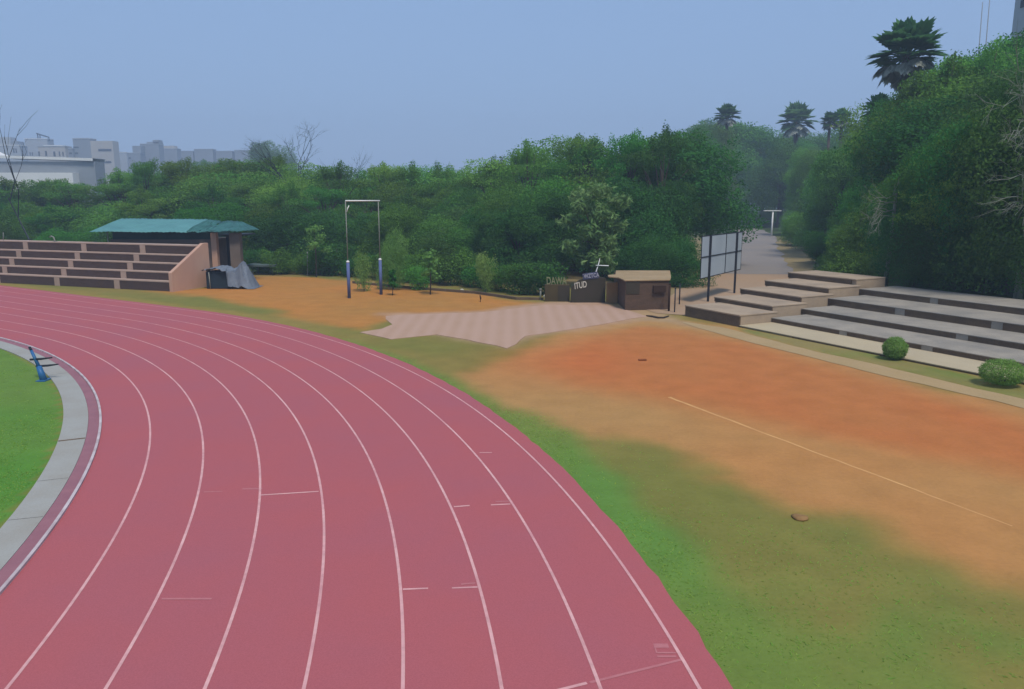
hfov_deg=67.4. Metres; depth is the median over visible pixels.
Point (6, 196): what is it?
broadleaf tree
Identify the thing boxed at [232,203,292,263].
broadleaf tree
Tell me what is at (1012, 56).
tree
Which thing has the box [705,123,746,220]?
dark tree
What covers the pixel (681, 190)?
dark tree
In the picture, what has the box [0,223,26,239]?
broadleaf tree
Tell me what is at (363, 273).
shrub
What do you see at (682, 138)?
dark tree
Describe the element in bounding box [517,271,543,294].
woodland shrub
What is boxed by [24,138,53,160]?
apartment block
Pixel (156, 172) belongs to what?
broadleaf tree
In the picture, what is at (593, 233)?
pale tree
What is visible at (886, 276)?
dead tree
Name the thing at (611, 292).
wall
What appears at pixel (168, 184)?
broadleaf tree
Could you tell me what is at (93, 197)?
broadleaf tree
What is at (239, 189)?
broadleaf tree
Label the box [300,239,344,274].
woodland shrub
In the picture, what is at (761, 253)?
gravel road
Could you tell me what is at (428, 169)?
broadleaf tree
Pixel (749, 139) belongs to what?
slope tree
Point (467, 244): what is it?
broadleaf tree
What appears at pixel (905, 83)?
tree
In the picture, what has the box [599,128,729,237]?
dark tree
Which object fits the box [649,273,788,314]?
dirt road
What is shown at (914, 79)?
tree
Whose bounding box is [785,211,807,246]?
slope tree
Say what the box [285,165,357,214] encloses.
broadleaf tree
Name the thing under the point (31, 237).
broadleaf tree
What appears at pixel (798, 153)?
slope tree
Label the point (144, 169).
broadleaf tree
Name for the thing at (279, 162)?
broadleaf tree
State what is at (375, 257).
woodland shrub
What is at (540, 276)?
woodland shrub
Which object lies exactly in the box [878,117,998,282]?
tree
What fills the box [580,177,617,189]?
domed tree
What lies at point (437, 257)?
woodland shrub
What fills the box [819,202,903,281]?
slope tree
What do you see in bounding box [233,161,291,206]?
broadleaf tree
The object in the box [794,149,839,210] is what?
slope tree
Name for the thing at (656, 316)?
hose
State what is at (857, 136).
tree
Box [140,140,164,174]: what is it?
apartment block
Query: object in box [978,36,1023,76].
tree
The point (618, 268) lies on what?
dark tree
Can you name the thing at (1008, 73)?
tree
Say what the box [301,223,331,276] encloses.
sapling
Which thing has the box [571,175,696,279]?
dark tree
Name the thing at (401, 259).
woodland shrub
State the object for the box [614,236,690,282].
dark tree
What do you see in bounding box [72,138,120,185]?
office block
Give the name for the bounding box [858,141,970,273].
tree
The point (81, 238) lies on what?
broadleaf tree
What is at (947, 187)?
tree
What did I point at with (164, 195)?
broadleaf tree
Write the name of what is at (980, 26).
mast
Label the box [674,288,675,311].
gate post
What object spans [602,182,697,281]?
dark tree
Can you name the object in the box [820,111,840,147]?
palm tree
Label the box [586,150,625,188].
dark tree
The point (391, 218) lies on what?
broadleaf tree
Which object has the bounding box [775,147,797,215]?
slope tree
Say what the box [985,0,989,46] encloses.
mast
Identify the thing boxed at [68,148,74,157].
apartment block
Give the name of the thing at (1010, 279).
tree
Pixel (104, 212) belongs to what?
broadleaf tree
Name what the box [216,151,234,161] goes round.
apartment block
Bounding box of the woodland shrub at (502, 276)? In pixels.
[491,257,523,291]
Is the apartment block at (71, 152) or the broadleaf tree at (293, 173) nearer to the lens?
the broadleaf tree at (293, 173)
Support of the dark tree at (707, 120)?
on the ground at (602, 392)
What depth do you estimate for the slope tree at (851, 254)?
52.05 m
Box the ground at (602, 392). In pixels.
[0,204,1023,688]
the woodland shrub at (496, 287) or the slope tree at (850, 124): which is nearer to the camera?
the woodland shrub at (496, 287)
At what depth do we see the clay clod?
14.62 m
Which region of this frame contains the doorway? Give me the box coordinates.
[219,233,254,265]
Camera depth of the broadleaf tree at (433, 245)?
58.18 m
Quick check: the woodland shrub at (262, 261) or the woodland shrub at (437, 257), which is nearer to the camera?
the woodland shrub at (437, 257)
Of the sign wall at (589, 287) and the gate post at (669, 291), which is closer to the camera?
the gate post at (669, 291)
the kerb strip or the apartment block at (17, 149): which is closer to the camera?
the kerb strip
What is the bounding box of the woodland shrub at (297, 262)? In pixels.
[287,250,315,273]
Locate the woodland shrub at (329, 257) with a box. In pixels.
[301,241,362,275]
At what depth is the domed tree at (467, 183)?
75.84 m
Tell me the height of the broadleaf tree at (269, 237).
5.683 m
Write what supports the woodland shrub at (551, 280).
on the ground at (602, 392)
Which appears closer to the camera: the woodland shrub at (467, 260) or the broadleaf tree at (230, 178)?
the woodland shrub at (467, 260)
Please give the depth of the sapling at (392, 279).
48.43 m
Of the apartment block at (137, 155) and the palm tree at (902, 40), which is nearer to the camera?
the palm tree at (902, 40)
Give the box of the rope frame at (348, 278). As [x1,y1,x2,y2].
[345,200,382,297]
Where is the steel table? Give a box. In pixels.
[247,263,276,274]
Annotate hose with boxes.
[646,315,668,317]
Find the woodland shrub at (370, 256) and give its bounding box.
[351,247,376,277]
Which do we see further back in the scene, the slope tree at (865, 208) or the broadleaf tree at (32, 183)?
the broadleaf tree at (32, 183)
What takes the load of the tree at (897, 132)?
on the ground at (602, 392)
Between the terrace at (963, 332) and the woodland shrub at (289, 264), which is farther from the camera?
the woodland shrub at (289, 264)
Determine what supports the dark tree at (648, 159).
on the ground at (602, 392)
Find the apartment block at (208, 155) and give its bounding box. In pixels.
[194,149,216,168]
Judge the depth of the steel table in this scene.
61.48 m
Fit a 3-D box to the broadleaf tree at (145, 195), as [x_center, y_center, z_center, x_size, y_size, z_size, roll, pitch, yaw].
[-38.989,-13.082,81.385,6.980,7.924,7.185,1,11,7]
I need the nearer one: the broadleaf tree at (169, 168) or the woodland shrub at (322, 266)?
the woodland shrub at (322, 266)
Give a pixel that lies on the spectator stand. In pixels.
(154, 266)
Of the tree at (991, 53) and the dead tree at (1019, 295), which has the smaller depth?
the dead tree at (1019, 295)
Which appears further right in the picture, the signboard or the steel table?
the signboard
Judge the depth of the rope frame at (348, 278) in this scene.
47.24 m
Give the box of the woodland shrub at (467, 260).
[440,247,477,284]
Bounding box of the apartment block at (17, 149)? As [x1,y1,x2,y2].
[0,137,28,160]
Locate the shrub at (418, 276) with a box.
[395,264,429,290]
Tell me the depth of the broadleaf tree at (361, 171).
88.20 m
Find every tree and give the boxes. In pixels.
[0,105,33,239]
[0,176,33,221]
[0,179,72,229]
[0,185,28,224]
[0,199,55,239]
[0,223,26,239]
[8,232,37,239]
[19,178,98,213]
[32,203,97,239]
[33,227,77,240]
[38,178,101,219]
[64,172,135,215]
[68,226,106,241]
[74,196,135,240]
[90,213,160,241]
[92,167,147,215]
[92,169,154,204]
[100,164,165,204]
[109,184,181,218]
[113,184,195,218]
[121,157,167,202]
[143,159,212,196]
[149,155,203,196]
[158,176,248,218]
[162,162,248,208]
[170,158,266,201]
[170,206,244,241]
[179,158,319,205]
[179,181,251,213]
[190,159,218,174]
[194,158,240,197]
[203,159,236,172]
[219,179,269,211]
[227,160,371,214]
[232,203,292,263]
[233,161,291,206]
[240,206,328,261]
[242,122,326,182]
[243,140,298,169]
[243,174,323,229]
[255,180,326,252]
[257,152,296,192]
[283,207,365,270]
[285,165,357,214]
[285,184,356,231]
[309,159,368,221]
[321,150,375,191]
[323,217,382,263]
[327,188,404,255]
[328,173,377,225]
[347,163,471,206]
[348,160,414,215]
[355,167,393,192]
[355,201,425,256]
[362,180,435,236]
[375,161,440,203]
[396,213,470,263]
[405,164,488,222]
[410,226,472,279]
[413,158,473,203]
[421,184,488,221]
[429,225,486,276]
[431,205,475,245]
[443,164,462,193]
[445,164,486,195]
[449,202,510,257]
[453,134,621,206]
[453,156,530,211]
[455,210,521,264]
[464,188,525,263]
[465,154,501,199]
[465,180,537,243]
[479,205,560,270]
[480,147,551,197]
[490,139,564,198]
[505,189,586,265]
[509,173,601,275]
[527,172,625,273]
[533,132,604,190]
[533,134,619,185]
[535,133,624,187]
[555,179,632,274]
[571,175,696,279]
[577,135,693,233]
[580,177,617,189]
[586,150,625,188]
[591,127,666,198]
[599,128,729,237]
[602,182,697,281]
[610,266,627,281]
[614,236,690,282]
[619,119,706,220]
[621,125,769,243]
[627,234,690,286]
[643,179,704,249]
[662,235,719,288]
[664,129,700,173]
[684,125,712,235]
[687,121,778,207]
[687,123,732,184]
[688,117,719,130]
[691,120,765,189]
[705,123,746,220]
[707,125,776,222]
[712,121,756,203]
[713,103,741,222]
[744,136,802,227]
[756,130,805,213]
[756,209,782,224]
[768,133,803,220]
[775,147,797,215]
[776,100,818,220]
[777,209,803,245]
[778,133,851,153]
[779,146,809,215]
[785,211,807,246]
[786,148,819,214]
[787,139,818,216]
[789,203,828,249]
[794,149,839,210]
[797,147,861,231]
[798,132,826,150]
[801,149,844,233]
[802,229,828,261]
[813,257,828,269]
[814,115,862,146]
[814,143,843,155]
[818,222,854,270]
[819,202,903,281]
[819,221,884,276]
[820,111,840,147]
[821,134,849,149]
[823,175,886,243]
[824,100,967,223]
[830,89,1000,216]
[831,99,869,201]
[833,107,852,145]
[834,98,893,219]
[841,163,894,222]
[844,79,910,188]
[844,190,907,274]
[845,68,1019,205]
[854,118,865,136]
[854,176,910,260]
[857,90,901,169]
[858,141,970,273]
[858,177,900,286]
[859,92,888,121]
[865,16,950,92]
[868,65,1023,149]
[876,49,985,158]
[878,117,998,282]
[879,76,931,123]
[889,97,1023,287]
[889,110,1021,287]
[892,69,935,98]
[898,47,1023,91]
[922,33,1022,100]
[926,100,1023,294]
[927,78,1023,290]
[928,55,996,93]
[950,191,1023,294]
[958,184,1023,292]
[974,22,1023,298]
[975,28,1023,59]
[975,115,1023,299]
[976,55,1023,97]
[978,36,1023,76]
[990,37,1023,80]
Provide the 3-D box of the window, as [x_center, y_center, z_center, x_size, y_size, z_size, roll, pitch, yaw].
[8.069,-3.047,42.107,0.700,0.360,0.240,-1,11,-7]
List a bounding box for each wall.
[545,277,569,301]
[570,272,605,302]
[606,282,617,302]
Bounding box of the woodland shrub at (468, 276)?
[460,264,476,286]
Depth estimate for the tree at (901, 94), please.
60.19 m
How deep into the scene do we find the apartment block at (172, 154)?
544.71 m
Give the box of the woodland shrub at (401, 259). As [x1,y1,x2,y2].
[373,253,410,281]
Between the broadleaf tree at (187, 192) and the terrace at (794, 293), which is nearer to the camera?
the terrace at (794, 293)
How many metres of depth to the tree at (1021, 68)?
50.85 m
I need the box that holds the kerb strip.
[0,338,98,586]
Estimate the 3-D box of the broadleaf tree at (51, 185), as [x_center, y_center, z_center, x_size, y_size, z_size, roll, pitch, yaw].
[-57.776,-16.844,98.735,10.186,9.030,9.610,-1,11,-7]
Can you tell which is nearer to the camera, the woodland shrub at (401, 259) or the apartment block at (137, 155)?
the woodland shrub at (401, 259)
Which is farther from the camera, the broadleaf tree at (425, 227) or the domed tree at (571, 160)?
the domed tree at (571, 160)
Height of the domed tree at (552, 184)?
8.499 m
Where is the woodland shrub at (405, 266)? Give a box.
[401,255,411,281]
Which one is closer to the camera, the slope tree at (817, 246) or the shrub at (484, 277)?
the shrub at (484, 277)
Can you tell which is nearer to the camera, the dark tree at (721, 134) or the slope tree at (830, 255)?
the slope tree at (830, 255)
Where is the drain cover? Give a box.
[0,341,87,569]
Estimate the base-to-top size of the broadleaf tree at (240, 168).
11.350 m
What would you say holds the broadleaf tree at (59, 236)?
on the ground at (602, 392)
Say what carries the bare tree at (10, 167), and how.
on the ground at (602, 392)
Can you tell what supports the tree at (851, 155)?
on the ground at (602, 392)
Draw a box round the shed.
[90,218,258,270]
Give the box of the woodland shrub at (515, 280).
[497,252,538,295]
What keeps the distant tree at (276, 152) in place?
on the ground at (602, 392)
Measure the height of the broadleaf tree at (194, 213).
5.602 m
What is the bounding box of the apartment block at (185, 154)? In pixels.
[181,151,194,168]
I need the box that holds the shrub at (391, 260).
[375,225,409,289]
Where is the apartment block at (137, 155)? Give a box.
[128,146,145,176]
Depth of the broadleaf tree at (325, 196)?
74.58 m
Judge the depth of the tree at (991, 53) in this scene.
60.44 m
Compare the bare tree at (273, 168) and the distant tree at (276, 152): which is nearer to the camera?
the bare tree at (273, 168)
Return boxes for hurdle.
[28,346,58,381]
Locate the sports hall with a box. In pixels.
[0,152,105,211]
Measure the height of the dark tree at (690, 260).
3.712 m
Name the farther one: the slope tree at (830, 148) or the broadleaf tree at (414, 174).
the slope tree at (830, 148)
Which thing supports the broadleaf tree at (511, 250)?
on the ground at (602, 392)
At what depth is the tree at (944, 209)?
40.09 m
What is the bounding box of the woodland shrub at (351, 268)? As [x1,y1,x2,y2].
[341,255,357,276]
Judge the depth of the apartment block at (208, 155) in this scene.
564.16 m
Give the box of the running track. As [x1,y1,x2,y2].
[0,285,732,688]
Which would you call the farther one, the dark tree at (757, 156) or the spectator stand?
the dark tree at (757, 156)
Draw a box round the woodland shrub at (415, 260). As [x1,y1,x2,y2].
[400,249,433,283]
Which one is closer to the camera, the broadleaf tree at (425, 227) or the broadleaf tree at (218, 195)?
the broadleaf tree at (425, 227)
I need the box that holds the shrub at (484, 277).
[474,249,498,291]
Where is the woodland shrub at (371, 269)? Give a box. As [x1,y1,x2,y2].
[367,259,387,280]
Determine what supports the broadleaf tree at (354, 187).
on the ground at (602, 392)
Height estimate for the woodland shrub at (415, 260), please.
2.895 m
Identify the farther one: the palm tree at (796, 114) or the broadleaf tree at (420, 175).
the palm tree at (796, 114)
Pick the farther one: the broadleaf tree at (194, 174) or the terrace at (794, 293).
the broadleaf tree at (194, 174)
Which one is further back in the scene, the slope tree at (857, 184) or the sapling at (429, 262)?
the slope tree at (857, 184)
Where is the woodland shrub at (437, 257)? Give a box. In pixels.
[418,252,442,283]
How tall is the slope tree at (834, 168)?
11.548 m
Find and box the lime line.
[668,397,1011,525]
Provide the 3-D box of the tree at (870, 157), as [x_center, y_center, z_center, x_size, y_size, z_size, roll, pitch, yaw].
[31.137,-11.663,55.754,15.004,12.346,14.092,3,11,14]
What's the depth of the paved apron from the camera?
37.85 m
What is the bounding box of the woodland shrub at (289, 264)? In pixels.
[278,253,297,273]
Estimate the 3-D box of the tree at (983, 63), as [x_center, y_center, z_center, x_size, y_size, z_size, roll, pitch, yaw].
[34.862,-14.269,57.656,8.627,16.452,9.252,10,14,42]
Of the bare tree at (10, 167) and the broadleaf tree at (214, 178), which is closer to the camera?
the bare tree at (10, 167)
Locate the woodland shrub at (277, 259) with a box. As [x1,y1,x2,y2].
[262,247,292,273]
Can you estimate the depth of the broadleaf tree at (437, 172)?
82.15 m
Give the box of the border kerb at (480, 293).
[352,281,543,299]
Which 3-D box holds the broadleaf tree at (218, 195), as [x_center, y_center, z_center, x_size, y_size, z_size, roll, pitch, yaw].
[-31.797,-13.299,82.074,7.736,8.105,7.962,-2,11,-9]
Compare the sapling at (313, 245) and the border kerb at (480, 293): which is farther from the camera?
the sapling at (313, 245)
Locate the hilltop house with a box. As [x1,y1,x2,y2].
[1011,0,1023,37]
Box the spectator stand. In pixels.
[0,240,209,291]
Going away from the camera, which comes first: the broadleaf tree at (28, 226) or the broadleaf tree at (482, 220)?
the broadleaf tree at (482, 220)
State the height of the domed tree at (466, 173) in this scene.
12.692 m
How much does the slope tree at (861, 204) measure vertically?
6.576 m
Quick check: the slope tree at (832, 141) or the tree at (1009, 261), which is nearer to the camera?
the tree at (1009, 261)
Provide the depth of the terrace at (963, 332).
34.13 m
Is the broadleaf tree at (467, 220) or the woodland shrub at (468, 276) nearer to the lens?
the woodland shrub at (468, 276)
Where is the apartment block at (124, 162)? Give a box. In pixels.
[119,152,130,176]
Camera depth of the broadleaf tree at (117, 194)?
96.00 m
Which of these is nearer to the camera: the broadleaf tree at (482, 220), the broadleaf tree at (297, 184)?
the broadleaf tree at (482, 220)
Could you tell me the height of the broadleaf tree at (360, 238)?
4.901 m
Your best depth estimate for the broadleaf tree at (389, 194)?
77.02 m
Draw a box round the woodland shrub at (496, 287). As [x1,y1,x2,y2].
[488,265,507,290]
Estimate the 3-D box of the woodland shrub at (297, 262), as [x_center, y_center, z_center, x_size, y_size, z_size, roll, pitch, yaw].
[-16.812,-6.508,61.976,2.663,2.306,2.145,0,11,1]
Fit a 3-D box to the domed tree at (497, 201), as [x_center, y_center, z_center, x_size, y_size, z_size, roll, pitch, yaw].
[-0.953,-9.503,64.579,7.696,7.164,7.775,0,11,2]
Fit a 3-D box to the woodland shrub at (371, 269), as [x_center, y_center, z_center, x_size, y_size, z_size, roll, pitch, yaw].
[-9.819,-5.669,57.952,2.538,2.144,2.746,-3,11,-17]
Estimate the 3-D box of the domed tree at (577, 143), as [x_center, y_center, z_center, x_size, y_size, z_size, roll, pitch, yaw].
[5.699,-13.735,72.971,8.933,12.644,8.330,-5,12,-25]
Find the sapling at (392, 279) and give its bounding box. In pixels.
[386,269,398,294]
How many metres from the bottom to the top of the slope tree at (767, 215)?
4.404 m
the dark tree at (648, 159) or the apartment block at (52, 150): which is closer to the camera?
the dark tree at (648, 159)
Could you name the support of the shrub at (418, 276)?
on the ground at (602, 392)
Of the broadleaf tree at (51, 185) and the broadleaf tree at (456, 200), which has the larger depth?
the broadleaf tree at (51, 185)
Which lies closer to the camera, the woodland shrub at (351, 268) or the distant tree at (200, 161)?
the woodland shrub at (351, 268)
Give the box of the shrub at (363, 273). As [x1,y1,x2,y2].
[352,241,374,290]
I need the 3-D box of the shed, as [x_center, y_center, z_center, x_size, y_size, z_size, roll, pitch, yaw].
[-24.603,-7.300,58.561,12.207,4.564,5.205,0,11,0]
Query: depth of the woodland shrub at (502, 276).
49.91 m
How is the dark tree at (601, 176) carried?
on the ground at (602, 392)
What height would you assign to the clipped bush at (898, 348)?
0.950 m
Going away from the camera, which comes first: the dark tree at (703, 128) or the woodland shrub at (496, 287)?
the woodland shrub at (496, 287)
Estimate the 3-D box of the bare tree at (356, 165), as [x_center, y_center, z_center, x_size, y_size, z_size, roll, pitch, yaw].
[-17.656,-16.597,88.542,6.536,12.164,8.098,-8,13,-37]
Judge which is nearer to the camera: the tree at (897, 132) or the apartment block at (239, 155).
the tree at (897, 132)
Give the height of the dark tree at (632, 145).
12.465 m
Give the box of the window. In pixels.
[653,286,665,292]
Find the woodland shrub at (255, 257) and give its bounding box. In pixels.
[243,245,273,271]
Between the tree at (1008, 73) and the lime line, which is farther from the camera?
the tree at (1008, 73)
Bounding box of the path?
[683,322,1023,407]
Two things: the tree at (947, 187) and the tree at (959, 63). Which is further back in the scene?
the tree at (959, 63)
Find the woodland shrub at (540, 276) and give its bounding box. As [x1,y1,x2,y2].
[512,256,577,295]
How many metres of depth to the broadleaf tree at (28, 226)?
81.32 m
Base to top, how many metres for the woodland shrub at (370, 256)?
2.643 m
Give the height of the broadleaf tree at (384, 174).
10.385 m
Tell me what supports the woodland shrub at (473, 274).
on the ground at (602, 392)
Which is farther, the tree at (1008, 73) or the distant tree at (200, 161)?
the distant tree at (200, 161)
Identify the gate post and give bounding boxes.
[668,283,670,310]
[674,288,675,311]
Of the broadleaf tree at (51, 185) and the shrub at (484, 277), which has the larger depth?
the broadleaf tree at (51, 185)
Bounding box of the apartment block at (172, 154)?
[164,146,181,165]
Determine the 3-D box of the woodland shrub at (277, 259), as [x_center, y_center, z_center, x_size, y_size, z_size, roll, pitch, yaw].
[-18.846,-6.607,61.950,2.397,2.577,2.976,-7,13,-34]
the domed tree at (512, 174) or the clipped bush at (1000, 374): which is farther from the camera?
the domed tree at (512, 174)
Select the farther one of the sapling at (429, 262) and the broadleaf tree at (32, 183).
the broadleaf tree at (32, 183)
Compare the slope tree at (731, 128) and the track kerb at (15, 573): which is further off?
the slope tree at (731, 128)
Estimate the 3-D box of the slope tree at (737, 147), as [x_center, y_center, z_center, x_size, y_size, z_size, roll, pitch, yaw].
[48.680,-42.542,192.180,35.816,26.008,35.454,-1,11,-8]
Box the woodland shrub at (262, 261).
[257,249,276,273]
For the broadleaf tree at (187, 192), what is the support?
on the ground at (602, 392)
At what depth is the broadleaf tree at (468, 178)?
87.38 m
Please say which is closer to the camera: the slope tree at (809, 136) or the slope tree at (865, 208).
the slope tree at (865, 208)
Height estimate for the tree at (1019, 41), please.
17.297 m
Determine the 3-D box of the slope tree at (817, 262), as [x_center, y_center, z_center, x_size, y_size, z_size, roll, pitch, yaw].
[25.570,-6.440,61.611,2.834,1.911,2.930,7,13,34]
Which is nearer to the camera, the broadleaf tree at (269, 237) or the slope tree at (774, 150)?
the broadleaf tree at (269, 237)
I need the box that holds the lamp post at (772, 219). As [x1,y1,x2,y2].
[763,210,780,235]
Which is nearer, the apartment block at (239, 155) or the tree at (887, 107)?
the tree at (887, 107)
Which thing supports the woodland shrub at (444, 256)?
on the ground at (602, 392)
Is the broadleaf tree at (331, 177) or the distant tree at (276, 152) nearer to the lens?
the broadleaf tree at (331, 177)
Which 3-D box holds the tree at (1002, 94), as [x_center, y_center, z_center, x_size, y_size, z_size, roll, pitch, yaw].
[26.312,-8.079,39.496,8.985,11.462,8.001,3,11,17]
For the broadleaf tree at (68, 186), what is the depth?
93.76 m
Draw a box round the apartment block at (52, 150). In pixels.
[37,145,71,160]
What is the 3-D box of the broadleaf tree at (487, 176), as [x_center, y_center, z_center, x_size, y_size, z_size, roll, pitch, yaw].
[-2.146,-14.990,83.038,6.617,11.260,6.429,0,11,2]
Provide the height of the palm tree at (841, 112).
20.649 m
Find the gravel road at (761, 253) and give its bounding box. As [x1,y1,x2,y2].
[728,226,792,273]
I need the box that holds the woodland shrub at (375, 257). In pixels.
[369,249,400,278]
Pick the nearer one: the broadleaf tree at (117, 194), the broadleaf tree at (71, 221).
the broadleaf tree at (71, 221)
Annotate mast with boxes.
[978,2,982,52]
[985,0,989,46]
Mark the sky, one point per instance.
(452, 82)
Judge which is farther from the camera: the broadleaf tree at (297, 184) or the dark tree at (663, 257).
the broadleaf tree at (297, 184)
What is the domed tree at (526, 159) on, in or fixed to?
on the ground at (602, 392)
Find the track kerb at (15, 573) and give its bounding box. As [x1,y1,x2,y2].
[0,337,101,594]
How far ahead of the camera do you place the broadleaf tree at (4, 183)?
95.86 m
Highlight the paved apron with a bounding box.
[360,305,646,348]
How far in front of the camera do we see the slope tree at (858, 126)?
81.85 m
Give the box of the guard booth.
[608,270,670,309]
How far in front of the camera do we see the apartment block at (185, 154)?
564.16 m
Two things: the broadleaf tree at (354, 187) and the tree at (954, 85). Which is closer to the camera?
the tree at (954, 85)
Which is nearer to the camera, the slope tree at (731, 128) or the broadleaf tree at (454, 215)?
the broadleaf tree at (454, 215)
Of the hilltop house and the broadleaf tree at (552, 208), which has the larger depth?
the hilltop house
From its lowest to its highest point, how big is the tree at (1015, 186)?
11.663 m
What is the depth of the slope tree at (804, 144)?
164.11 m
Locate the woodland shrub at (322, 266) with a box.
[315,256,340,275]
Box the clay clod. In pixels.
[791,513,807,520]
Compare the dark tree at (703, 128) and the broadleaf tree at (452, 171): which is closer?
the broadleaf tree at (452, 171)
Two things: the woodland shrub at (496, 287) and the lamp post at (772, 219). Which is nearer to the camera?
the woodland shrub at (496, 287)
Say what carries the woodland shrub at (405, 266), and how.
on the ground at (602, 392)
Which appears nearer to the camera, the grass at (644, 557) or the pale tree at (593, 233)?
the grass at (644, 557)
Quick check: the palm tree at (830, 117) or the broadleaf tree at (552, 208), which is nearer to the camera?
the broadleaf tree at (552, 208)
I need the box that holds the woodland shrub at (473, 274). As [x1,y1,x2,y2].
[459,255,495,287]
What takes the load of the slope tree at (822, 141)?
on the ground at (602, 392)
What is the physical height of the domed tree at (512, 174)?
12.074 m
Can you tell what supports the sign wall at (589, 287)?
on the ground at (602, 392)
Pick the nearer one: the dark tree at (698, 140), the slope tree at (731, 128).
the dark tree at (698, 140)
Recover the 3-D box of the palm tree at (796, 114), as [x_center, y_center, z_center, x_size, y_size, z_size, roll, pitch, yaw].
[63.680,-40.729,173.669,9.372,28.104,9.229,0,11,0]
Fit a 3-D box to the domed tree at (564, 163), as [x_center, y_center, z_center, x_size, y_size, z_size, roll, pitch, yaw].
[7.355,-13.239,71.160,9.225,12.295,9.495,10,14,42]
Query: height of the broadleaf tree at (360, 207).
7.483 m
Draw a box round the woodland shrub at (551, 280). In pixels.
[537,269,566,292]
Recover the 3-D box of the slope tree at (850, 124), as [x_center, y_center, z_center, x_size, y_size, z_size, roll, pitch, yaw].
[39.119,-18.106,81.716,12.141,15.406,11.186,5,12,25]
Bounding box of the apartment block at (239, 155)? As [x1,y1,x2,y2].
[234,150,253,162]
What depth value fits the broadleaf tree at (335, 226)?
64.13 m
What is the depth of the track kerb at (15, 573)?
15.67 m
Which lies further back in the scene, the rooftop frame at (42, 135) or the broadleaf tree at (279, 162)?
the rooftop frame at (42, 135)
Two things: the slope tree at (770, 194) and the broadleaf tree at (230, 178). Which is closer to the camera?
the broadleaf tree at (230, 178)
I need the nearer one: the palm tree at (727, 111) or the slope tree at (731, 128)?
the palm tree at (727, 111)
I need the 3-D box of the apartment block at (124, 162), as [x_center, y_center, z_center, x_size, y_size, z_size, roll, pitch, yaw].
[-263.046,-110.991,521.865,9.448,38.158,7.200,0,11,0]
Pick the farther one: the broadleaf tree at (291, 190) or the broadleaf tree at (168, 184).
the broadleaf tree at (168, 184)
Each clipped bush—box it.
[881,336,908,359]
[977,358,1023,386]
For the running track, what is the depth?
13.64 m
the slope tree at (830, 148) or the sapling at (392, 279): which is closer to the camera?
the sapling at (392, 279)
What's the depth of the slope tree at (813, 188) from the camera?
84.90 m
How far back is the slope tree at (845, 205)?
56.65 m
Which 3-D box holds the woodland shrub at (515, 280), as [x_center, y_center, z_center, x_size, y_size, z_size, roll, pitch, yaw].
[0.626,-4.421,49.460,2.828,2.957,3.135,3,11,17]
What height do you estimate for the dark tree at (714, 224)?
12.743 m
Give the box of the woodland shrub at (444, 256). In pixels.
[425,250,463,285]
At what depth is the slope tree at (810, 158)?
122.04 m
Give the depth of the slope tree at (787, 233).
101.12 m
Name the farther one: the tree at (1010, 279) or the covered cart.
the covered cart
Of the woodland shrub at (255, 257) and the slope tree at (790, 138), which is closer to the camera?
the woodland shrub at (255, 257)
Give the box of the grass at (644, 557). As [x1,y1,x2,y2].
[0,329,1023,688]
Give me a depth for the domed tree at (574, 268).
62.96 m
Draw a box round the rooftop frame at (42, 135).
[36,133,49,140]
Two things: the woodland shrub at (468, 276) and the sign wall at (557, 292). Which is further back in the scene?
the woodland shrub at (468, 276)
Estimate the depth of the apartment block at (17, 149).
456.63 m
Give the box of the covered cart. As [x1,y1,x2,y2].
[202,261,263,288]
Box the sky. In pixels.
[0,0,1014,180]
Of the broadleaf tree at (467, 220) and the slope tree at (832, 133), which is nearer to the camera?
the broadleaf tree at (467, 220)
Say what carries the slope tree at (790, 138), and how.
on the ground at (602, 392)
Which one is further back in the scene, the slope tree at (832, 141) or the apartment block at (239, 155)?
the apartment block at (239, 155)
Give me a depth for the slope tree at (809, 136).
190.15 m
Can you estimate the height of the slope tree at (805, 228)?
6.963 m
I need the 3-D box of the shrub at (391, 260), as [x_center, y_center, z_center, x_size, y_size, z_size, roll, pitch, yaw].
[-7.993,-5.831,51.520,2.215,4.707,2.353,-10,14,-42]
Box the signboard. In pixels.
[700,231,742,301]
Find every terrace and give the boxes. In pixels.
[685,270,885,326]
[739,286,1023,384]
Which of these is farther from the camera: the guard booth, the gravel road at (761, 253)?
the gravel road at (761, 253)
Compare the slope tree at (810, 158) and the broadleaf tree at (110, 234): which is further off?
the slope tree at (810, 158)
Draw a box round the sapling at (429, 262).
[421,248,441,294]
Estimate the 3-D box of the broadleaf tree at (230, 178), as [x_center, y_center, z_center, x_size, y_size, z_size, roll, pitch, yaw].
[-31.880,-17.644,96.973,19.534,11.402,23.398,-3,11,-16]
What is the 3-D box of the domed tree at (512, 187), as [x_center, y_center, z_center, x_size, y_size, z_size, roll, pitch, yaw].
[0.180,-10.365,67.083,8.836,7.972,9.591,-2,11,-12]
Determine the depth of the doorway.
58.96 m
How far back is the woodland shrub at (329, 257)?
60.95 m
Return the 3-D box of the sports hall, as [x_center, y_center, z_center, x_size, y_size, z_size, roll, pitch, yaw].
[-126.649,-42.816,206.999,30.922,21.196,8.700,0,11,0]

